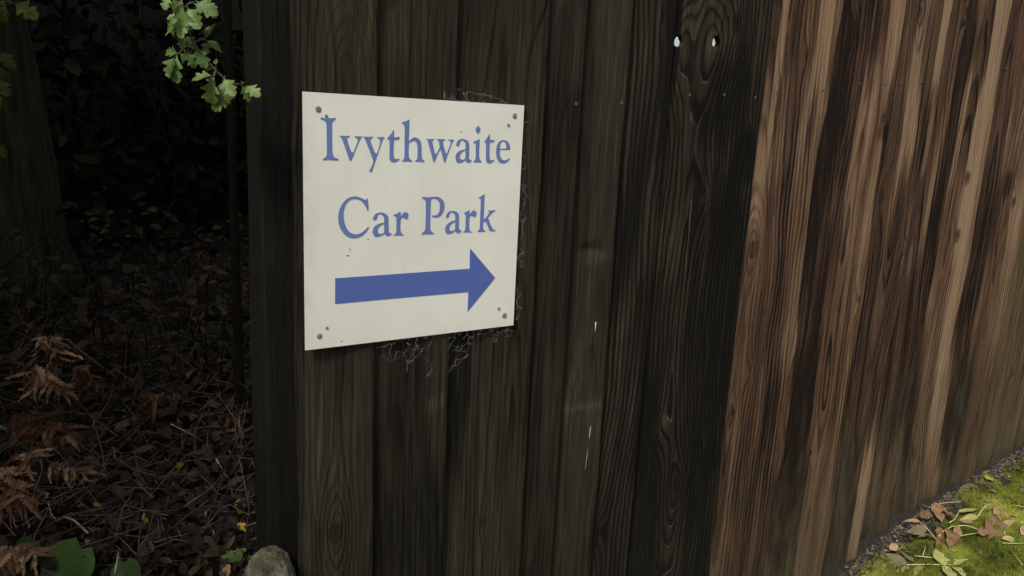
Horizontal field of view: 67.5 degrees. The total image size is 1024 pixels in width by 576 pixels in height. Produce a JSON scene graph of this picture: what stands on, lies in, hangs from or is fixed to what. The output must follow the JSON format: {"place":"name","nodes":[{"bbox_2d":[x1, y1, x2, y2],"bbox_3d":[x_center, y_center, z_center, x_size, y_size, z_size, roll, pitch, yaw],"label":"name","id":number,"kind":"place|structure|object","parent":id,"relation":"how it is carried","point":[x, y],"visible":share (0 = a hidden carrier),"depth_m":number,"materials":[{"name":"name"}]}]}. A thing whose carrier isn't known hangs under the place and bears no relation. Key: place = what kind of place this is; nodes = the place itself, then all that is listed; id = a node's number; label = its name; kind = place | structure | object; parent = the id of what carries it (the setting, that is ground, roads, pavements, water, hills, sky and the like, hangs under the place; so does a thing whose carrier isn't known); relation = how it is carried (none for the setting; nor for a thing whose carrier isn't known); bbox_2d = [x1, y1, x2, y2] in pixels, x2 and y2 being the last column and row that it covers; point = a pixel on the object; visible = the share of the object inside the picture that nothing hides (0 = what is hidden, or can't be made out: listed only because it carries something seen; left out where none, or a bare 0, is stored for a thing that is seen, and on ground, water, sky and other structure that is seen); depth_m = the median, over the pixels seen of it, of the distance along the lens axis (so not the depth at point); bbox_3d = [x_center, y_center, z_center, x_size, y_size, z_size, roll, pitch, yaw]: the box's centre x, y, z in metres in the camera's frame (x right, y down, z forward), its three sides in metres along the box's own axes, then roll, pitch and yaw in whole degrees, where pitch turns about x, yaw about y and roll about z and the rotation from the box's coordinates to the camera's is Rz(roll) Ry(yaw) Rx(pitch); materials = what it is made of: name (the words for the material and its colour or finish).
{"place":"outdoors","nodes":[
{"label":"outdoors","id":0,"kind":"place"},
{"bbox_2d":[0,0,1023,575],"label":"ground","id":1,"kind":"structure","parent":0,"point":[150,20],"depth_m":3.26,"materials":[{"name":"soil"}]},
{"bbox_2d":[0,221,79,269],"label":"bare stem","id":2,"kind":"object","parent":1,"relation":"on","point":[35,243],"visible":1,"depth_m":2.02,"materials":[{"name":"brown wood"}]},
{"bbox_2d":[0,0,90,309],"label":"mossy tree","id":3,"kind":"object","parent":1,"relation":"on","point":[30,199],"visible":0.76,"depth_m":2.41,"materials":[{"name":"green plant"}]},
{"bbox_2d":[0,0,38,21],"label":"hawthorn branch","id":4,"kind":"object","parent":3,"relation":"attached to","point":[26,10],"visible":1,"depth_m":1.30,"materials":[{"name":"green plant"}]},
{"bbox_2d":[49,342,56,420],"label":"dead twig","id":5,"kind":"object","parent":1,"relation":"on","point":[55,356],"visible":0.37,"depth_m":1.71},
{"bbox_2d":[69,341,116,379],"bbox_3d":[-1.021,0.185,1.877,0.012,0.136,0.111,12,15,37],"label":"dead twig","id":6,"kind":"object","parent":1,"relation":"on","point":[84,353],"visible":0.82,"depth_m":1.86,"materials":[{"name":"brown wood"}]},
{"bbox_2d":[0,164,250,397],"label":"scrub shoots","id":7,"kind":"object","parent":1,"relation":"on","point":[101,326],"visible":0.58,"depth_m":2.11,"materials":[{"name":"brown plant"}]},
{"bbox_2d":[0,175,250,377],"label":"scrub leaves","id":8,"kind":"object","parent":7,"relation":"attached to","point":[81,313],"visible":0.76,"depth_m":2.11,"materials":[{"name":"green plant"}]},
{"bbox_2d":[110,557,140,575],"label":"broad leaf","id":9,"kind":"object","parent":1,"relation":"on","point":[130,566],"visible":0.99,"depth_m":1.24,"materials":[{"name":"green plant"}]},
{"bbox_2d":[0,147,259,575],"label":"leaf litter","id":10,"kind":"object","parent":1,"relation":"on","point":[208,560],"visible":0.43,"depth_m":1.61,"materials":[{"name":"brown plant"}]},
{"bbox_2d":[0,425,28,446],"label":"dead twig","id":11,"kind":"object","parent":10,"relation":"on","point":[14,434],"visible":0.46,"depth_m":1.45,"materials":[{"name":"brown wood"}]},
{"bbox_2d":[0,466,36,502],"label":"bracken frond","id":12,"kind":"object","parent":10,"relation":"on","point":[6,473],"visible":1,"depth_m":1.19,"materials":[{"name":"brown plant"}]},
{"bbox_2d":[0,482,55,528],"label":"bracken frond","id":13,"kind":"object","parent":10,"relation":"on","point":[31,503],"visible":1,"depth_m":1.19,"materials":[{"name":"brown plant"}]},
{"bbox_2d":[15,535,40,565],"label":"broad leaf","id":14,"kind":"object","parent":10,"relation":"on","point":[26,539],"visible":0.23,"depth_m":1.24,"materials":[{"name":"green plant"}]},
{"bbox_2d":[0,447,56,492],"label":"bracken frond","id":15,"kind":"object","parent":10,"relation":"on","point":[20,461],"visible":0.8,"depth_m":1.22,"materials":[{"name":"brown plant"}]},
{"bbox_2d":[0,539,58,575],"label":"bracken frond","id":16,"kind":"object","parent":10,"relation":"on","point":[7,553],"visible":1,"depth_m":1.12,"materials":[{"name":"brown plant"}]},
{"bbox_2d":[26,458,42,511],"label":"dead twig","id":17,"kind":"object","parent":10,"relation":"on","point":[38,480],"visible":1,"depth_m":1.22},
{"bbox_2d":[5,356,78,411],"bbox_3d":[-0.792,0.167,1.306,0.075,0.122,0.107,13,16,40],"label":"bracken frond","id":18,"kind":"object","parent":10,"relation":"on","point":[46,376],"visible":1,"depth_m":1.30,"materials":[{"name":"brown plant"}]},
{"bbox_2d":[21,497,62,525],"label":"dead twig","id":19,"kind":"object","parent":10,"relation":"on","point":[41,511],"visible":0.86,"depth_m":1.30,"materials":[{"name":"wood"}]},
{"bbox_2d":[5,406,90,455],"bbox_3d":[-0.784,0.243,1.281,0.078,0.097,0.127,7,13,18],"label":"bracken frond","id":20,"kind":"object","parent":10,"relation":"on","point":[31,420],"visible":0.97,"depth_m":1.27,"materials":[{"name":"brown plant"}]},
{"bbox_2d":[28,336,82,369],"bbox_3d":[-0.792,0.112,1.322,0.055,0.064,0.077,11,14,32],"label":"bracken frond","id":21,"kind":"object","parent":10,"relation":"on","point":[59,344],"visible":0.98,"depth_m":1.32,"materials":[{"name":"brown plant"}]},
{"bbox_2d":[32,486,87,542],"bbox_3d":[-0.748,0.370,1.261,0.017,0.054,0.114,6,13,16],"label":"dead twig","id":22,"kind":"object","parent":10,"relation":"on","point":[47,510],"visible":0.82,"depth_m":1.24,"materials":[{"name":"wood"}]},
{"bbox_2d":[40,537,94,575],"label":"broad leaf","id":23,"kind":"object","parent":10,"relation":"on","point":[71,562],"visible":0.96,"depth_m":1.23,"materials":[{"name":"green plant"}]},
{"bbox_2d":[47,501,88,533],"bbox_3d":[-0.761,0.393,1.309,0.092,0.040,0.009,7,13,19],"label":"dead twig","id":24,"kind":"object","parent":10,"relation":"on","point":[78,524],"visible":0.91,"depth_m":1.30,"materials":[{"name":"grey wood"}]},
{"bbox_2d":[47,457,105,487],"bbox_3d":[-0.726,0.306,1.273,0.045,0.064,0.088,11,15,34],"label":"bracken frond","id":25,"kind":"object","parent":10,"relation":"on","point":[84,471],"visible":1,"depth_m":1.27,"materials":[{"name":"brown plant"}]},
{"bbox_2d":[70,365,107,395],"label":"bracken frond","id":26,"kind":"object","parent":10,"relation":"on","point":[82,371],"visible":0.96,"depth_m":1.42,"materials":[{"name":"brown plant"}]},
{"bbox_2d":[114,552,118,572],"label":"dead twig","id":27,"kind":"object","parent":10,"relation":"on","point":[116,563],"visible":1,"depth_m":1.23,"materials":[{"name":"grey wood"}]},
{"bbox_2d":[112,446,122,469],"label":"dead twig","id":28,"kind":"object","parent":10,"relation":"on","point":[120,456],"visible":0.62,"depth_m":1.45,"materials":[{"name":"brown wood"}]},
{"bbox_2d":[141,511,148,522],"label":"fallen leaf","id":29,"kind":"object","parent":10,"relation":"on","point":[145,519],"visible":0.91,"depth_m":1.35,"materials":[{"name":"brown plant"}]},
{"bbox_2d":[127,382,180,420],"bbox_3d":[-0.814,0.253,1.745,0.122,0.094,0.093,-5,14,-32],"label":"bracken frond","id":30,"kind":"object","parent":10,"relation":"on","point":[154,399],"visible":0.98,"depth_m":1.74,"materials":[{"name":"brown plant"}]},
{"bbox_2d":[223,563,230,575],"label":"fallen leaf","id":31,"kind":"object","parent":10,"relation":"on","point":[227,569],"visible":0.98,"depth_m":1.24,"materials":[{"name":"brown plant"}]},
{"bbox_2d":[210,397,245,434],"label":"bracken frond","id":32,"kind":"object","parent":10,"relation":"on","point":[228,416],"visible":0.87,"depth_m":1.74,"materials":[{"name":"brown plant"}]},
{"bbox_2d":[221,548,251,575],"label":"seedling","id":33,"kind":"object","parent":10,"relation":"on","point":[237,556],"visible":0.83,"depth_m":1.25,"materials":[{"name":"green plant"}]},
{"bbox_2d":[234,498,244,513],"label":"fallen leaf","id":34,"kind":"object","parent":10,"relation":"on","point":[239,512],"visible":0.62,"depth_m":1.45,"materials":[{"name":"brown plant"}]},
{"bbox_2d":[23,0,248,258],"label":"hedge","id":35,"kind":"object","parent":1,"relation":"on","point":[98,66],"visible":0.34,"depth_m":3.31,"materials":[{"name":"green plant"}]},
{"bbox_2d":[0,50,16,156],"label":"hawthorn branch","id":36,"kind":"object","parent":35,"relation":"attached to","point":[5,79],"visible":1,"depth_m":1.50,"materials":[{"name":"green plant"}]},
{"bbox_2d":[139,0,176,175],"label":"bare stem","id":37,"kind":"object","parent":35,"relation":"hanging from","point":[157,75],"visible":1,"depth_m":1.83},
{"bbox_2d":[160,0,260,111],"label":"hawthorn branch","id":38,"kind":"object","parent":35,"relation":"attached to","point":[180,25],"visible":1,"depth_m":0.93,"materials":[{"name":"green plant"}]},
{"bbox_2d":[174,462,183,470],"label":"fallen leaf","id":39,"kind":"object","parent":1,"relation":"on","point":[178,465],"visible":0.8,"depth_m":1.56,"materials":[{"name":"plant"}]},
{"bbox_2d":[171,424,202,440],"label":"dead twig","id":40,"kind":"object","parent":1,"relation":"on","point":[186,431],"visible":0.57,"depth_m":1.63,"materials":[{"name":"wood"}]},
{"bbox_2d":[223,0,246,421],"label":"sapling","id":41,"kind":"object","parent":1,"relation":"on","point":[239,376],"visible":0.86,"depth_m":1.75,"materials":[{"name":"brown plant"}]},
{"bbox_2d":[234,522,245,532],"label":"fallen leaf","id":42,"kind":"object","parent":1,"relation":"on","point":[242,525],"visible":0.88,"depth_m":1.32,"materials":[{"name":"yellow plant"}]},
{"bbox_2d":[243,545,295,575],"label":"mossy stone","id":43,"kind":"object","parent":1,"relation":"on","point":[273,560],"visible":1,"depth_m":1.14,"materials":[{"name":"grey stone"}]},
{"bbox_2d":[242,0,1023,575],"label":"wooden fence","id":44,"kind":"object","parent":1,"relation":"on","point":[768,316],"visible":1,"depth_m":1.51,"materials":[{"name":"wood"}]},
{"bbox_2d":[302,92,523,349],"bbox_3d":[-0.141,-0.101,1.173,0.360,0.365,0.005,-5,14,-32],"label":"direction sign","id":45,"kind":"object","parent":44,"relation":"attached to","point":[411,211],"visible":1,"depth_m":1.16,"materials":[{"name":"white plastic"}]},
{"bbox_2d":[377,326,511,374],"bbox_3d":[-0.107,0.107,1.254,0.252,0.074,0.008,-5,14,-32],"label":"cobweb","id":46,"kind":"object","parent":44,"relation":"attached to","point":[431,341],"visible":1,"depth_m":1.23},
{"bbox_2d":[444,88,507,103],"bbox_3d":[-0.055,-0.297,1.187,0.115,0.022,0.007,-5,14,-32],"label":"cobweb","id":47,"kind":"object","parent":44,"relation":"attached to","point":[474,93],"visible":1,"depth_m":1.18},
{"bbox_2d":[516,121,528,319],"bbox_3d":[0.023,-0.110,1.285,0.042,0.335,0.008,-5,14,-32],"label":"cobweb","id":48,"kind":"object","parent":44,"relation":"attached to","point":[521,221],"visible":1,"depth_m":1.28},
{"bbox_2d":[889,543,897,550],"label":"fallen leaf","id":49,"kind":"object","parent":1,"relation":"on","point":[893,546],"visible":1,"depth_m":2.08,"materials":[{"name":"plant"}]},
{"bbox_2d":[916,509,931,518],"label":"dry leaf","id":50,"kind":"object","parent":1,"relation":"on","point":[923,513],"visible":1,"depth_m":2.18,"materials":[{"name":"brown plant"}]},
{"bbox_2d":[838,447,1023,575],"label":"grit","id":51,"kind":"object","parent":1,"relation":"on","point":[1000,469],"visible":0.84,"depth_m":2.20,"materials":[{"name":"grey gravel"}]},
{"bbox_2d":[845,456,1023,575],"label":"leaf crumbs","id":52,"kind":"object","parent":1,"relation":"on","point":[925,524],"visible":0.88,"depth_m":2.18,"materials":[{"name":"brown plant"}]},
{"bbox_2d":[851,457,1023,575],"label":"moss","id":53,"kind":"object","parent":1,"relation":"on","point":[996,557],"visible":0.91,"depth_m":2.07,"materials":[{"name":"green plant"}]},
{"bbox_2d":[871,549,967,572],"bbox_3d":[1.069,0.729,2.044,0.242,0.073,0.067,3,12,2],"label":"fallen leaf spray","id":54,"kind":"object","parent":53,"relation":"on","point":[898,559],"visible":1,"depth_m":2.04,"materials":[{"name":"plant"}]},
{"bbox_2d":[880,546,965,575],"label":"fallen leaf spray","id":55,"kind":"object","parent":53,"relation":"on","point":[939,557],"visible":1,"depth_m":1.99,"materials":[{"name":"green plant"}]},
{"bbox_2d":[931,502,946,523],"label":"dry leaf","id":56,"kind":"object","parent":53,"relation":"on","point":[937,509],"visible":1,"depth_m":2.20,"materials":[{"name":"brown plant"}]},
{"bbox_2d":[934,527,944,549],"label":"dry leaf","id":57,"kind":"object","parent":53,"relation":"on","point":[939,530],"visible":0.84,"depth_m":2.10,"materials":[{"name":"brown plant"}]},
{"bbox_2d":[902,519,977,538],"bbox_3d":[1.186,0.674,2.119,0.198,0.027,0.088,6,13,15],"label":"fallen leaf spray","id":58,"kind":"object","parent":53,"relation":"on","point":[920,530],"visible":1,"depth_m":2.12,"materials":[{"name":"green plant"}]},
{"bbox_2d":[942,510,954,517],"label":"dry leaf","id":59,"kind":"object","parent":53,"relation":"on","point":[949,514],"visible":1,"depth_m":2.17,"materials":[{"name":"brown plant"}]},
{"bbox_2d":[945,528,959,547],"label":"dry leaf","id":60,"kind":"object","parent":53,"relation":"on","point":[952,536],"visible":1,"depth_m":2.07,"materials":[{"name":"brown plant"}]},
{"bbox_2d":[953,525,961,536],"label":"dry leaf","id":61,"kind":"object","parent":53,"relation":"on","point":[957,530],"visible":0.51,"depth_m":2.11,"materials":[{"name":"brown plant"}]},
{"bbox_2d":[960,520,974,523],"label":"dry leaf","id":62,"kind":"object","parent":53,"relation":"on","point":[966,521],"visible":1,"depth_m":2.15,"materials":[{"name":"brown plant"}]},
{"bbox_2d":[949,499,992,522],"bbox_3d":[1.312,0.639,2.192,0.188,0.033,0.056,-5,14,-32],"label":"fallen leaf spray","id":63,"kind":"object","parent":53,"relation":"on","point":[971,516],"visible":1,"depth_m":2.18,"materials":[{"name":"green plant"}]},
{"bbox_2d":[977,527,989,535],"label":"dry leaf","id":64,"kind":"object","parent":53,"relation":"on","point":[982,531],"visible":1,"depth_m":2.09,"materials":[{"name":"brown plant"}]},
{"bbox_2d":[984,475,993,480],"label":"fallen leaf","id":65,"kind":"object","parent":53,"relation":"on","point":[988,477],"visible":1,"depth_m":2.35,"materials":[{"name":"plant"}]},
{"bbox_2d":[985,517,1008,540],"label":"dry leaf","id":66,"kind":"object","parent":53,"relation":"on","point":[989,522],"visible":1,"depth_m":2.11,"materials":[{"name":"brown plant"}]},
{"bbox_2d":[993,505,1006,521],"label":"dry leaf","id":67,"kind":"object","parent":53,"relation":"on","point":[996,511],"visible":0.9,"depth_m":2.17,"materials":[{"name":"brown plant"}]},
{"bbox_2d":[1002,536,1013,541],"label":"fallen leaf","id":68,"kind":"object","parent":53,"relation":"on","point":[1008,538],"visible":1,"depth_m":2.07,"materials":[{"name":"plant"}]},
{"bbox_2d":[1003,519,1013,525],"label":"dry leaf","id":69,"kind":"object","parent":53,"relation":"on","point":[1009,522],"visible":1,"depth_m":2.12,"materials":[{"name":"brown plant"}]},
{"bbox_2d":[1020,525,1023,534],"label":"fallen leaf","id":70,"kind":"object","parent":53,"relation":"on","point":[1022,529],"visible":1,"depth_m":2.09,"materials":[{"name":"brown plant"}]},
{"bbox_2d":[949,498,959,506],"bbox_3d":[1.308,0.634,2.262,0.030,0.023,0.027,-5,14,-32],"label":"pebble","id":71,"kind":"object","parent":1,"relation":"on","point":[956,502],"visible":0.99,"depth_m":2.25,"materials":[{"name":"stone"}]},
{"bbox_2d":[674,37,714,46],"label":"sky","id":72,"kind":"structure","parent":0,"point":[676,42],"materials":[{"name":"white"}]}
]}

